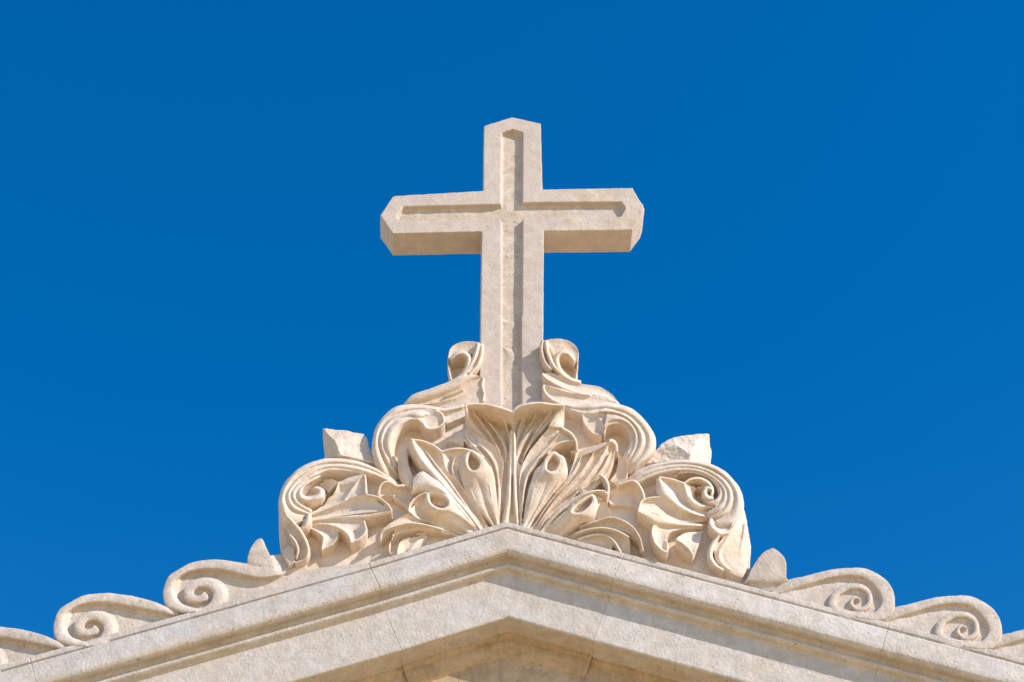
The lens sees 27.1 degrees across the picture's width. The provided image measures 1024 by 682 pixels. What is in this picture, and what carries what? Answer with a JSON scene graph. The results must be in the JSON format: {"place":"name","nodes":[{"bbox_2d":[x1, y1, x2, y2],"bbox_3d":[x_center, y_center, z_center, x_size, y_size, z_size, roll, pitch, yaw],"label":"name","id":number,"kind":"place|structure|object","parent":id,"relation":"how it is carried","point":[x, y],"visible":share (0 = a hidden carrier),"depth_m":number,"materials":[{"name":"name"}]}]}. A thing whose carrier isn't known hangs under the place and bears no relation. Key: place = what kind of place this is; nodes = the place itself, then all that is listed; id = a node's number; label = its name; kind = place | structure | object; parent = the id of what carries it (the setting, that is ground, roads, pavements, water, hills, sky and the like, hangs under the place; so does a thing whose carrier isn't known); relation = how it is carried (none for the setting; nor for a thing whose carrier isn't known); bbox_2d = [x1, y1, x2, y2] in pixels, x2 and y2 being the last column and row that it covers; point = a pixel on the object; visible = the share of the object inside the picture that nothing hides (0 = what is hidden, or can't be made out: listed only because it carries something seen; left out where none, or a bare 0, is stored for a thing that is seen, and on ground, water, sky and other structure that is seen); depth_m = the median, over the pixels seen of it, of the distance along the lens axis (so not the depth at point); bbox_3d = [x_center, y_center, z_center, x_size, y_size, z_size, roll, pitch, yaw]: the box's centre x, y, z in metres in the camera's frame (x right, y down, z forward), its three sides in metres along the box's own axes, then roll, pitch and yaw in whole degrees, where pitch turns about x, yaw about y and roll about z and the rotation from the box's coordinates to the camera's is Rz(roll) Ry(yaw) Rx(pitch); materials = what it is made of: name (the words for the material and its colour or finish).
{"place":"outdoors","nodes":[
{"label":"outdoors","id":0,"kind":"place"},
{"bbox_2d":[0,522,1023,681],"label":"pediment","id":1,"kind":"structure","parent":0,"point":[506,602],"depth_m":9.35,"materials":[{"name":"stone"}]},
{"bbox_2d":[0,627,66,671],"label":"wave scroll","id":2,"kind":"object","parent":1,"relation":"on","point":[16,644],"visible":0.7,"depth_m":9.23,"materials":[{"name":"stone"}]},
{"bbox_2d":[53,593,178,647],"bbox_3d":[-1.739,1.260,9.370,0.546,0.318,0.146,0,-45,0],"label":"wave scroll","id":3,"kind":"object","parent":1,"relation":"on","point":[81,621],"visible":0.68,"depth_m":9.35,"materials":[{"name":"stone"}]},
{"bbox_2d":[163,538,365,614],"bbox_3d":[-1.090,1.093,9.533,0.926,0.423,0.151,0,-45,0],"label":"wave scroll","id":4,"kind":"object","parent":1,"relation":"on","point":[199,586],"visible":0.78,"depth_m":9.50,"materials":[{"name":"stone"}]},
{"bbox_2d":[278,339,750,584],"bbox_3d":[0.021,0.574,9.993,2.202,1.621,0.325,0,-45,0],"label":"acroterion","id":5,"kind":"object","parent":1,"relation":"on","point":[571,456],"visible":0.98,"depth_m":9.86,"materials":[{"name":"stone"}]},
{"bbox_2d":[380,118,643,409],"bbox_3d":[0.002,-0.357,11.018,1.399,2.344,0.163,1,-45,-1],"label":"cross","id":6,"kind":"object","parent":5,"relation":"on","point":[512,222],"visible":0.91,"depth_m":11.17,"materials":[{"name":"stone"}]},
{"bbox_2d":[744,548,894,620],"bbox_3d":[1.365,1.130,9.496,0.662,0.412,0.152,0,-45,0],"label":"wave scroll","id":7,"kind":"object","parent":1,"relation":"on","point":[862,593],"visible":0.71,"depth_m":9.46,"materials":[{"name":"stone"}]},
{"bbox_2d":[883,595,1001,649],"bbox_3d":[1.859,1.275,9.354,0.571,0.320,0.146,0,-45,0],"label":"wave scroll","id":8,"kind":"object","parent":1,"relation":"on","point":[972,622],"visible":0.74,"depth_m":9.33,"materials":[{"name":"stone"}]},
{"bbox_2d":[994,629,1023,657],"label":"wave scroll","id":9,"kind":"object","parent":1,"relation":"on","point":[1012,643],"visible":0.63,"depth_m":9.24,"materials":[{"name":"stone"}]},
{"bbox_2d":[0,0,1023,638],"label":"sky","id":10,"kind":"structure","parent":0,"point":[822,281],"materials":[{"name":"blue"}]}
]}

